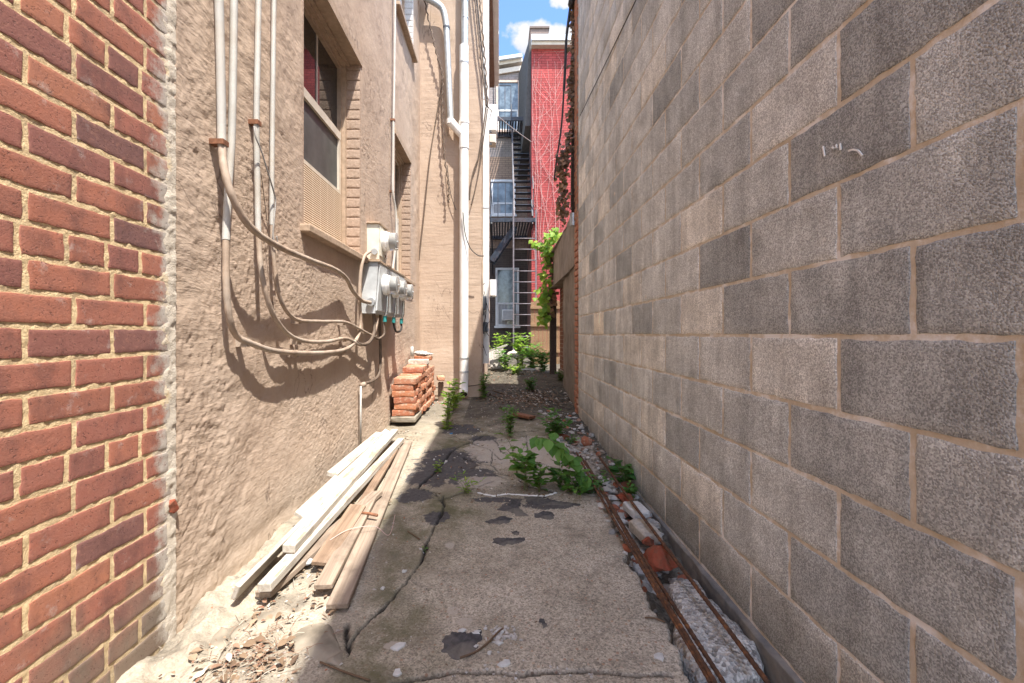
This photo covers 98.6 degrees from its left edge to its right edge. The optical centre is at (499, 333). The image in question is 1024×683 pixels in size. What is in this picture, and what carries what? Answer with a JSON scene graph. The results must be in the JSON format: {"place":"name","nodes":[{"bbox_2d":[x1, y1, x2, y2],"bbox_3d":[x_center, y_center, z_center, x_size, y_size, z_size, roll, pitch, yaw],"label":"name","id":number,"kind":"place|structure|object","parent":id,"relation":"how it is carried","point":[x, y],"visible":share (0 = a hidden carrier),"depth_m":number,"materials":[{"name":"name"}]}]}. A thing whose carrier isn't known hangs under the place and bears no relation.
{"place":"outdoors","nodes":[
{"label":"outdoors","id":0,"kind":"place"},
{"bbox_2d":[116,354,689,682],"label":"ground","id":1,"kind":"structure","parent":0,"point":[610,601],"depth_m":1.79,"materials":[{"name":"concrete"}]},
{"bbox_2d":[0,0,176,682],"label":"brick wall","id":2,"kind":"structure","parent":1,"relation":"on","point":[88,391],"depth_m":1.19,"materials":[{"name":"brick"}]},
{"bbox_2d":[168,499,178,512],"bbox_3d":[-1.122,0.586,1.494,0.052,0.052,0.041,0,0,-40],"label":"broken brick","id":3,"kind":"object","parent":2,"relation":"attached to","point":[173,506],"visible":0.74,"depth_m":1.49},
{"bbox_2d":[207,627,231,664],"bbox_3d":[-0.958,1.057,1.474,0.101,0.050,0.192,0,0,-20],"label":"rock","id":4,"kind":"object","parent":1,"relation":"on","point":[219,635],"visible":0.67,"depth_m":1.47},
{"bbox_2d":[227,610,285,637],"bbox_3d":[-0.891,1.058,1.583,0.251,0.042,0.103,0,0,-34],"label":"rock","id":5,"kind":"object","parent":1,"relation":"on","point":[260,624],"visible":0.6,"depth_m":1.58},
{"bbox_2d":[231,500,322,599],"bbox_3d":[-0.965,0.933,1.970,0.020,0.065,0.660,24,7,1],"label":"wood plank","id":6,"kind":"object","parent":1,"relation":"on","point":[255,571],"visible":0.72,"depth_m":1.81,"materials":[{"name":"white paint"}]},
{"bbox_2d":[294,429,392,518],"bbox_3d":[-0.962,0.870,2.949,0.086,0.023,1.517,31,4,0],"label":"wood plank","id":7,"kind":"object","parent":6,"relation":"on","point":[328,488],"visible":0.64,"depth_m":2.58,"materials":[{"name":"white paint"}]},
{"bbox_2d":[326,432,383,476],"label":"wood plank","id":8,"kind":"object","parent":7,"relation":"on","point":[341,466],"visible":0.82,"depth_m":2.98,"materials":[{"name":"white paint"}]},
{"bbox_2d":[173,0,420,633],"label":"stucco house","id":9,"kind":"structure","parent":1,"relation":"on","point":[266,442],"depth_m":2.29,"materials":[{"name":"beige paint"}]},
{"bbox_2d":[209,0,371,303],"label":"conduit","id":10,"kind":"object","parent":9,"relation":"attached to","point":[220,142],"visible":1,"depth_m":1.70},
{"bbox_2d":[222,0,371,356],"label":"conduit","id":11,"kind":"object","parent":9,"relation":"attached to","point":[241,341],"visible":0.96,"depth_m":1.78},
{"bbox_2d":[248,0,378,346],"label":"conduit","id":12,"kind":"object","parent":9,"relation":"attached to","point":[255,121],"visible":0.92,"depth_m":1.97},
{"bbox_2d":[253,126,278,250],"bbox_3d":[-1.067,-0.654,2.022,0.022,0.507,0.214,0,0,0],"label":"cord","id":13,"kind":"object","parent":12,"relation":"hanging from","point":[271,185],"visible":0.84,"depth_m":2.05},
{"bbox_2d":[269,0,376,336],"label":"conduit","id":14,"kind":"object","parent":9,"relation":"attached to","point":[297,320],"visible":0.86,"depth_m":2.11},
{"bbox_2d":[300,0,368,262],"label":"window","id":15,"kind":"structure","parent":9,"relation":"in","point":[331,108],"depth_m":3.22,"materials":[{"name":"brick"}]},
{"bbox_2d":[366,222,398,263],"bbox_3d":[-1.006,-0.781,3.806,0.251,0.313,0.268,0,0,0],"label":"electric meter box","id":16,"kind":"object","parent":9,"relation":"attached to","point":[381,241],"visible":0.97,"depth_m":3.71,"materials":[{"name":"beige paint"}]},
{"bbox_2d":[362,260,413,323],"bbox_3d":[-0.997,-0.352,4.062,0.271,0.496,1.015,0,0,0],"label":"electric meter box","id":17,"kind":"object","parent":9,"relation":"attached to","point":[387,291],"visible":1,"depth_m":3.70,"materials":[{"name":"beige paint"}]},
{"bbox_2d":[354,314,375,345],"bbox_3d":[-1.058,-0.038,3.466,0.038,0.266,0.420,0,0,4],"label":"bent cable","id":18,"kind":"object","parent":17,"relation":"attached to","point":[373,331],"visible":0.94,"depth_m":3.61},
{"bbox_2d":[359,315,381,443],"bbox_3d":[-1.074,0.344,3.708,0.051,1.033,0.523,0,0,3],"label":"pipe","id":19,"kind":"object","parent":17,"relation":"hanging from","point":[362,385],"visible":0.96,"depth_m":3.78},
{"bbox_2d":[389,0,397,268],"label":"conduit","id":20,"kind":"object","parent":9,"relation":"attached to","point":[392,120],"visible":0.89,"depth_m":4.50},
{"bbox_2d":[394,127,414,285],"bbox_3d":[-1.182,-1.401,5.095,0.237,1.597,0.913,0,0,0],"label":"window","id":21,"kind":"structure","parent":9,"relation":"in","point":[402,158],"depth_m":5.47,"materials":[{"name":"brick"}]},
{"bbox_2d":[396,0,417,62],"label":"window","id":22,"kind":"structure","parent":9,"relation":"in","point":[404,8],"depth_m":5.53,"materials":[{"name":"beige paint"}]},
{"bbox_2d":[419,83,441,259],"bbox_3d":[-0.960,-2.299,6.120,0.348,2.540,0.016,0,0,0],"label":"wall cable","id":23,"kind":"object","parent":9,"relation":"attached to","point":[428,172],"depth_m":6.11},
{"bbox_2d":[423,0,453,117],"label":"downspout","id":24,"kind":"object","parent":9,"relation":"attached to","point":[439,6],"visible":1,"depth_m":6.01,"materials":[{"name":"metal"}]},
{"bbox_2d":[292,623,341,665],"bbox_3d":[-0.626,1.061,1.494,0.152,0.060,0.251,0,0,-36],"label":"rock","id":25,"kind":"object","parent":1,"relation":"on","point":[327,648],"visible":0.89,"depth_m":1.48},
{"bbox_2d":[255,491,382,597],"bbox_3d":[-0.824,0.977,2.159,0.070,0.027,0.924,-6,3,13],"label":"wood plank","id":26,"kind":"object","parent":1,"relation":"on","point":[311,552],"visible":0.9,"depth_m":1.93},
{"bbox_2d":[326,650,348,665],"bbox_3d":[-0.535,1.069,1.440,0.072,0.056,0.090,0,0,-9],"label":"rock","id":27,"kind":"object","parent":1,"relation":"on","point":[335,660],"visible":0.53,"depth_m":1.42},
{"bbox_2d":[319,661,370,681],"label":"dead stick","id":28,"kind":"object","parent":1,"relation":"on","point":[344,671],"visible":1,"depth_m":1.36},
{"bbox_2d":[326,441,411,608],"bbox_3d":[-0.698,0.968,2.694,0.080,0.022,2.112,0,3,-5],"label":"wood plank","id":29,"kind":"object","parent":1,"relation":"on","point":[341,595],"visible":0.86,"depth_m":2.07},
{"bbox_2d":[314,496,376,589],"bbox_3d":[-0.719,0.968,2.133,0.070,0.023,0.817,-1,3,-3],"label":"wood plank","id":30,"kind":"object","parent":29,"relation":"on","point":[330,573],"visible":0.92,"depth_m":1.93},
{"bbox_2d":[311,504,365,565],"bbox_3d":[-0.768,0.958,2.134,0.085,0.021,0.508,6,6,-1],"label":"wood plank","id":31,"kind":"object","parent":30,"relation":"on","point":[351,515],"visible":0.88,"depth_m":2.09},
{"bbox_2d":[357,449,397,502],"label":"wood plank","id":32,"kind":"object","parent":31,"relation":"on","point":[376,480],"visible":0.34,"depth_m":2.85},
{"bbox_2d":[258,438,403,591],"bbox_3d":[-0.858,0.921,2.663,0.052,0.034,1.998,-3,2,2],"label":"wood plank","id":33,"kind":"object","parent":32,"relation":"on","point":[276,574],"visible":1,"depth_m":2.13,"materials":[{"name":"white paint"}]},
{"bbox_2d":[282,429,397,552],"bbox_3d":[-0.910,0.882,2.864,0.055,0.037,1.990,3,2,-1],"label":"wood plank","id":34,"kind":"object","parent":33,"relation":"on","point":[298,537],"visible":0.96,"depth_m":2.31,"materials":[{"name":"white paint"}]},
{"bbox_2d":[391,410,421,422],"bbox_3d":[-0.971,0.853,4.580,0.254,0.061,0.360,0,2,0],"label":"concrete slab","id":35,"kind":"object","parent":1,"relation":"on","point":[405,419],"depth_m":4.40,"materials":[{"name":"stone"}]},
{"bbox_2d":[392,409,414,415],"bbox_3d":[-0.975,0.792,4.463,0.225,0.062,0.103,-1,1,-3],"label":"loose brick","id":36,"kind":"object","parent":35,"relation":"on","point":[398,412],"visible":0.88,"depth_m":4.41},
{"bbox_2d":[394,402,417,409],"bbox_3d":[-0.950,0.728,4.460,0.226,0.061,0.103,1,0,2],"label":"loose brick","id":37,"kind":"object","parent":36,"relation":"on","point":[408,406],"visible":0.87,"depth_m":4.41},
{"bbox_2d":[394,396,416,402],"bbox_3d":[-0.960,0.665,4.459,0.226,0.061,0.103,-1,1,-2],"label":"loose brick","id":38,"kind":"object","parent":37,"relation":"on","point":[405,399],"visible":0.87,"depth_m":4.41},
{"bbox_2d":[392,390,415,396],"bbox_3d":[-0.975,0.601,4.458,0.225,0.061,0.103,-1,0,1],"label":"loose brick","id":39,"kind":"object","parent":38,"relation":"on","point":[403,393],"visible":0.92,"depth_m":4.41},
{"bbox_2d":[391,384,414,390],"bbox_3d":[-0.982,0.538,4.463,0.225,0.061,0.103,-1,1,0],"label":"loose brick","id":40,"kind":"object","parent":39,"relation":"on","point":[399,387],"visible":0.88,"depth_m":4.41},
{"bbox_2d":[394,377,416,384],"bbox_3d":[-0.957,0.474,4.457,0.226,0.061,0.102,1,1,1],"label":"loose brick","id":41,"kind":"object","parent":40,"relation":"on","point":[403,380],"visible":1,"depth_m":4.41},
{"bbox_2d":[145,365,675,682],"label":"leaf litter","id":42,"kind":"object","parent":1,"relation":"on","point":[248,642],"visible":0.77,"depth_m":1.48,"materials":[{"name":"plant"}]},
{"bbox_2d":[438,382,443,400],"bbox_3d":[-0.790,0.789,5.880,0.077,0.302,0.051,0,0,-3],"label":"wood post","id":43,"kind":"object","parent":1,"relation":"on","point":[440,390],"visible":0.71,"depth_m":5.86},
{"bbox_2d":[440,378,465,429],"bbox_3d":[-0.475,0.701,4.425,0.276,0.495,0.317,0,0,0],"label":"weed","id":44,"kind":"object","parent":1,"relation":"on","point":[449,409],"visible":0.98,"depth_m":4.40,"materials":[{"name":"green plant"}]},
{"bbox_2d":[446,43,468,396],"bbox_3d":[-0.580,-1.549,6.016,0.314,4.822,0.212,0,0,0],"label":"downspout","id":45,"kind":"object","parent":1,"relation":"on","point":[461,130],"visible":0.91,"depth_m":6.00,"materials":[{"name":"white plastic"}]},
{"bbox_2d":[461,0,468,43],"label":"downspout","id":46,"kind":"object","parent":45,"relation":"attached to","point":[464,21],"visible":0.94,"depth_m":6.01,"materials":[{"name":"metal"}]},
{"bbox_2d":[419,0,498,397],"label":"stucco wing","id":47,"kind":"structure","parent":1,"relation":"on","point":[439,292],"depth_m":6.16,"materials":[{"name":"paint"}]},
{"bbox_2d":[469,107,486,199],"bbox_3d":[-0.312,-2.506,6.110,0.255,1.294,0.022,0,0,0],"label":"wall cable","id":48,"kind":"object","parent":47,"relation":"attached to","point":[479,152],"depth_m":6.10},
{"bbox_2d":[471,109,487,204],"bbox_3d":[-0.288,-2.457,6.110,0.244,1.336,0.018,0,0,0],"label":"wall cable","id":49,"kind":"object","parent":47,"relation":"attached to","point":[480,158],"depth_m":6.10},
{"bbox_2d":[474,0,486,105],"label":"wall cable","id":50,"kind":"object","parent":47,"relation":"attached to","point":[480,53],"depth_m":6.06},
{"bbox_2d":[476,0,487,106],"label":"wall cable","id":51,"kind":"object","parent":47,"relation":"attached to","point":[482,52],"depth_m":6.08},
{"bbox_2d":[479,0,488,108],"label":"wall cable","id":52,"kind":"object","parent":47,"relation":"attached to","point":[483,51],"depth_m":6.09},
{"bbox_2d":[483,0,488,362],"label":"downspout","id":53,"kind":"object","parent":47,"relation":"attached to","point":[486,192],"visible":0.74,"depth_m":6.46,"materials":[{"name":"white plastic"}]},
{"bbox_2d":[489,134,495,147],"bbox_3d":[-0.136,-3.474,7.945,0.130,0.190,0.210,0,0,0],"label":"junction box","id":54,"kind":"object","parent":47,"relation":"attached to","point":[492,140],"visible":0.96,"depth_m":7.85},
{"bbox_2d":[489,104,496,137],"bbox_3d":[-0.136,-3.849,7.995,0.170,0.500,0.310,0,0,0],"label":"utility box","id":55,"kind":"object","parent":47,"relation":"attached to","point":[493,120],"visible":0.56,"depth_m":7.84,"materials":[{"name":"white plastic"}]},
{"bbox_2d":[490,280,495,297],"bbox_3d":[-0.137,-0.874,8.595,0.130,0.350,0.210,0,0,0],"label":"utility box","id":56,"kind":"object","parent":47,"relation":"attached to","point":[492,288],"visible":1,"depth_m":8.49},
{"bbox_2d":[441,629,481,659],"bbox_3d":[-0.129,1.049,1.485,0.139,0.011,0.145,0,0,0],"label":"tar patch","id":57,"kind":"object","parent":1,"relation":"on","point":[457,645],"visible":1,"depth_m":1.48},
{"bbox_2d":[449,470,485,494],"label":"weed","id":58,"kind":"object","parent":1,"relation":"on","point":[466,490],"visible":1,"depth_m":2.71,"materials":[{"name":"green plant"}]},
{"bbox_2d":[460,628,502,658],"bbox_3d":[-0.053,1.041,1.479,0.196,0.009,0.026,0,0,-45],"label":"bent twig","id":59,"kind":"object","parent":1,"relation":"on","point":[481,647],"visible":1,"depth_m":1.46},
{"bbox_2d":[477,373,491,398],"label":"weed","id":60,"kind":"object","parent":1,"relation":"on","point":[485,391],"visible":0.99,"depth_m":6.04,"materials":[{"name":"green plant"}]},
{"bbox_2d":[489,344,507,368],"bbox_3d":[-0.055,0.471,9.122,0.422,0.519,0.405,0,0,0],"label":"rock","id":61,"kind":"object","parent":1,"relation":"on","point":[494,358],"visible":0.65,"depth_m":9.12,"materials":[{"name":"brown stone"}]},
{"bbox_2d":[485,516,512,524],"bbox_3d":[-0.001,1.010,2.373,0.148,0.015,0.088,0,0,-31],"label":"tar patch","id":62,"kind":"object","parent":1,"relation":"on","point":[499,520],"visible":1,"depth_m":2.37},
{"bbox_2d":[491,332,510,364],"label":"shrub","id":63,"kind":"object","parent":1,"relation":"on","point":[501,343],"visible":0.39,"depth_m":9.60,"materials":[{"name":"green plant"}]},
{"bbox_2d":[494,348,517,370],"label":"shrub","id":64,"kind":"object","parent":1,"relation":"on","point":[504,358],"visible":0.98,"depth_m":8.87,"materials":[{"name":"green plant"}]},
{"bbox_2d":[489,53,526,353],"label":"house","id":65,"kind":"structure","parent":1,"relation":"on","point":[500,168],"depth_m":15.40,"materials":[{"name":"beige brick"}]},
{"bbox_2d":[491,179,516,216],"bbox_3d":[0.114,-4.742,15.354,0.938,1.295,0.089,0,0,0],"label":"window","id":66,"kind":"structure","parent":65,"relation":"in","point":[498,189],"depth_m":15.39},
{"bbox_2d":[494,268,519,327],"bbox_3d":[0.254,-1.260,15.354,0.902,2.100,0.089,0,0,0],"label":"window","id":67,"kind":"structure","parent":65,"relation":"in","point":[505,275],"depth_m":15.39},
{"bbox_2d":[502,310,512,319],"bbox_3d":[0.271,-0.656,15.209,0.402,0.368,0.272,0,0,0],"label":"air conditioner","id":68,"kind":"object","parent":65,"relation":"attached to","point":[507,314],"visible":0.84,"depth_m":15.08,"materials":[{"name":"grey plastic"}]},
{"bbox_2d":[496,80,518,132],"bbox_3d":[0.280,-7.945,15.354,0.920,1.820,0.089,0,0,0],"label":"window","id":69,"kind":"structure","parent":65,"relation":"in","point":[502,92],"depth_m":15.39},
{"bbox_2d":[498,405,518,436],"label":"weed","id":70,"kind":"object","parent":1,"relation":"on","point":[509,420],"visible":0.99,"depth_m":4.04,"materials":[{"name":"green plant"}]},
{"bbox_2d":[493,537,524,545],"bbox_3d":[0.043,1.020,2.160,0.162,0.013,0.078,0,0,0],"label":"tar patch","id":71,"kind":"object","parent":1,"relation":"on","point":[503,541],"visible":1,"depth_m":2.16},
{"bbox_2d":[497,499,528,515],"bbox_3d":[0.071,0.997,2.522,0.175,0.025,0.196,0,0,0],"label":"tar patch","id":72,"kind":"object","parent":1,"relation":"on","point":[512,506],"visible":1,"depth_m":2.51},
{"bbox_2d":[494,433,531,472],"bbox_3d":[0.091,0.835,3.047,0.246,0.297,0.195,0,0,-25],"label":"weed","id":73,"kind":"object","parent":1,"relation":"on","point":[514,447],"visible":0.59,"depth_m":3.06,"materials":[{"name":"green plant"}]},
{"bbox_2d":[501,363,528,374],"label":"shrub","id":74,"kind":"object","parent":1,"relation":"on","point":[515,369],"visible":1,"depth_m":8.36,"materials":[{"name":"green plant"}]},
{"bbox_2d":[477,492,556,496],"bbox_3d":[0.106,0.979,2.689,0.492,0.014,0.066,0,0,0],"label":"caulk strip","id":75,"kind":"object","parent":1,"relation":"on","point":[516,494],"visible":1,"depth_m":2.68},
{"bbox_2d":[506,332,532,366],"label":"shrub","id":76,"kind":"object","parent":1,"relation":"on","point":[520,358],"visible":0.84,"depth_m":9.38,"materials":[{"name":"green plant"}]},
{"bbox_2d":[505,448,539,488],"bbox_3d":[0.141,0.853,2.752,0.230,0.270,0.208,0,0,0],"label":"weed","id":77,"kind":"object","parent":1,"relation":"on","point":[528,459],"visible":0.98,"depth_m":2.75,"materials":[{"name":"green plant"}]},
{"bbox_2d":[525,376,537,390],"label":"weed","id":78,"kind":"object","parent":1,"relation":"on","point":[530,384],"visible":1,"depth_m":6.58,"materials":[{"name":"green plant"}]},
{"bbox_2d":[520,342,543,367],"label":"shrub","id":79,"kind":"object","parent":1,"relation":"on","point":[530,354],"visible":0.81,"depth_m":9.16,"materials":[{"name":"green plant"}]},
{"bbox_2d":[526,463,549,491],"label":"weed","id":80,"kind":"object","parent":1,"relation":"on","point":[538,479],"visible":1,"depth_m":2.73,"materials":[{"name":"green plant"}]},
{"bbox_2d":[531,349,549,372],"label":"shrub","id":81,"kind":"object","parent":1,"relation":"on","point":[541,361],"visible":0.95,"depth_m":8.66,"materials":[{"name":"green plant"}]},
{"bbox_2d":[517,26,571,352],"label":"red building","id":82,"kind":"structure","parent":1,"relation":"on","point":[542,41],"depth_m":13.30,"materials":[{"name":"brick"}]},
{"bbox_2d":[489,85,536,349],"bbox_3d":[0.380,-3.672,14.117,1.410,8.724,2.575,0,0,0],"label":"fire escape","id":83,"kind":"object","parent":82,"relation":"attached to","point":[509,236],"visible":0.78,"depth_m":13.49,"materials":[{"name":"paint"}]},
{"bbox_2d":[534,511,554,519],"bbox_3d":[0.244,1.000,2.422,0.113,0.015,0.106,0,0,0],"label":"tar patch","id":84,"kind":"object","parent":1,"relation":"on","point":[548,515],"visible":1,"depth_m":2.41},
{"bbox_2d":[530,300,559,363],"bbox_3d":[1.124,-0.038,10.590,0.788,1.576,0.060,0,0,0],"label":"board fence","id":85,"kind":"object","parent":1,"relation":"on","point":[540,334],"visible":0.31,"depth_m":10.60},
{"bbox_2d":[524,496,579,505],"bbox_3d":[0.305,0.996,2.604,0.324,0.031,0.135,0,0,0],"label":"tar patch","id":86,"kind":"object","parent":1,"relation":"on","point":[535,500],"visible":1,"depth_m":2.57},
{"bbox_2d":[550,292,555,373],"bbox_3d":[1.015,0.075,8.430,0.120,1.750,0.120,0,0,0],"label":"timber post","id":87,"kind":"object","parent":1,"relation":"on","point":[552,345],"visible":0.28,"depth_m":8.37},
{"bbox_2d":[537,407,572,434],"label":"weed","id":88,"kind":"object","parent":1,"relation":"on","point":[554,426],"visible":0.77,"depth_m":3.96,"materials":[{"name":"green plant"}]},
{"bbox_2d":[547,459,570,487],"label":"weed","id":89,"kind":"object","parent":1,"relation":"on","point":[553,479],"visible":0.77,"depth_m":2.81,"materials":[{"name":"green plant"}]},
{"bbox_2d":[529,432,591,493],"bbox_3d":[0.377,0.811,2.776,0.417,0.344,0.185,0,0,29],"label":"weed","id":90,"kind":"object","parent":1,"relation":"on","point":[553,446],"visible":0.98,"depth_m":2.75,"materials":[{"name":"green plant"}]},
{"bbox_2d":[558,288,563,376],"bbox_3d":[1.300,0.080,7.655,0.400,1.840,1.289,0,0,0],"label":"timber post","id":91,"kind":"object","parent":1,"relation":"on","point":[561,331],"visible":0.11,"depth_m":8.08,"materials":[{"name":"wood"}]},
{"bbox_2d":[550,218,575,408],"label":"concrete wall","id":92,"kind":"structure","parent":1,"relation":"on","point":[563,261],"depth_m":6.29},
{"bbox_2d":[528,227,561,329],"bbox_3d":[0.833,-1.015,8.115,0.642,1.878,0.503,0,0,0],"label":"green vine","id":93,"kind":"object","parent":92,"relation":"hanging from","point":[545,303],"visible":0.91,"depth_m":8.14,"materials":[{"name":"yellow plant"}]},
{"bbox_2d":[544,466,587,494],"bbox_3d":[0.415,0.919,2.704,0.304,0.147,0.379,0,0,0],"label":"weed","id":94,"kind":"object","parent":1,"relation":"on","point":[568,485],"visible":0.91,"depth_m":2.74,"materials":[{"name":"green plant"}]},
{"bbox_2d":[575,469,613,493],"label":"weed","id":95,"kind":"object","parent":1,"relation":"on","point":[591,488],"visible":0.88,"depth_m":2.73,"materials":[{"name":"green plant"}]},
{"bbox_2d":[606,456,635,482],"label":"weed","id":96,"kind":"object","parent":1,"relation":"on","point":[627,469],"visible":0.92,"depth_m":2.95,"materials":[{"name":"green plant"}]},
{"bbox_2d":[575,452,711,682],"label":"steel bar","id":97,"kind":"object","parent":1,"relation":"on","point":[706,676],"visible":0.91,"depth_m":1.77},
{"bbox_2d":[580,455,717,682],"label":"steel bar","id":98,"kind":"object","parent":1,"relation":"on","point":[693,647],"visible":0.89,"depth_m":1.64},
{"bbox_2d":[585,460,725,682],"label":"steel bar","id":99,"kind":"object","parent":1,"relation":"on","point":[720,677],"visible":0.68,"depth_m":1.57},
{"bbox_2d":[599,456,769,682],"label":"steel bar","id":100,"kind":"object","parent":1,"relation":"on","point":[756,667],"visible":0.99,"depth_m":1.65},
{"bbox_2d":[668,579,763,682],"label":"concrete chunk","id":101,"kind":"object","parent":1,"relation":"on","point":[731,662],"visible":0.71,"depth_m":1.51,"materials":[{"name":"concrete"}]},
{"bbox_2d":[574,0,1023,682],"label":"block building","id":102,"kind":"structure","parent":1,"relation":"on","point":[798,304],"depth_m":1.23,"materials":[{"name":"concrete"}]},
{"bbox_2d":[553,0,574,179],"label":"hanging cable","id":103,"kind":"object","parent":102,"relation":"hanging from","point":[570,4],"visible":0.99,"depth_m":5.27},
{"bbox_2d":[554,5,574,226],"bbox_3d":[0.789,-2.827,5.263,0.283,3.099,0.189,0,0,0],"label":"dead ivy","id":104,"kind":"object","parent":102,"relation":"attached to","point":[563,160],"visible":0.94,"depth_m":5.25,"materials":[{"name":"brown plant"}]},
{"bbox_2d":[570,20,574,226],"bbox_3d":[0.880,-2.875,5.290,0.080,3.150,0.084,0,0,0],"label":"corner pipe","id":105,"kind":"object","parent":102,"relation":"attached to","point":[572,222],"visible":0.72,"depth_m":5.27,"materials":[{"name":"metal"}]},
{"bbox_2d":[580,0,635,115],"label":"wall wire","id":106,"kind":"object","parent":102,"relation":"attached to","point":[610,53],"depth_m":3.46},
{"bbox_2d":[154,399,688,681],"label":"rubble gravel","id":107,"kind":"structure","parent":0,"point":[610,487],"depth_m":2.42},
{"bbox_2d":[623,480,639,497],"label":"weed","id":108,"kind":"object","parent":107,"relation":"on","point":[632,490],"visible":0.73,"depth_m":2.75,"materials":[{"name":"green plant"}]},
{"bbox_2d":[622,501,649,518],"bbox_3d":[0.769,0.994,2.487,0.102,0.051,0.172,0,0,-6],"label":"gutter block","id":109,"kind":"object","parent":107,"relation":"on","point":[630,509],"depth_m":2.45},
{"bbox_2d":[629,518,662,544],"bbox_3d":[0.747,1.015,2.267,0.106,0.061,0.203,0,0,-7],"label":"rock","id":110,"kind":"object","parent":107,"relation":"on","point":[639,528],"visible":0.73,"depth_m":2.23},
{"bbox_2d":[643,545,677,571],"bbox_3d":[0.728,1.024,2.019,0.146,0.094,0.165,0,0,-23],"label":"broken brick","id":111,"kind":"object","parent":107,"relation":"on","point":[658,558],"visible":0.81,"depth_m":1.98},
{"bbox_2d":[424,1,449,202],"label":"wall cable","id":112,"kind":"object","parent":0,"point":[441,98],"depth_m":6.06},
{"bbox_2d":[498,0,571,60],"label":"sky","id":113,"kind":"structure","parent":0,"point":[515,19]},
{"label":"loose brick","id":114,"kind":"object","parent":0,"visible":0},
{"bbox_2d":[408,359,428,363],"bbox_3d":[-0.969,0.330,5.250,0.243,0.062,0.125,0,0,-6],"label":"stone block","id":115,"kind":"object","parent":114,"relation":"on","point":[418,361],"depth_m":5.19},
{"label":"loose brick","id":116,"kind":"object","parent":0,"visible":0},
{"bbox_2d":[402,367,423,372],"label":"loose brick","id":117,"kind":"object","parent":116,"relation":"on","point":[413,370],"visible":1,"depth_m":4.84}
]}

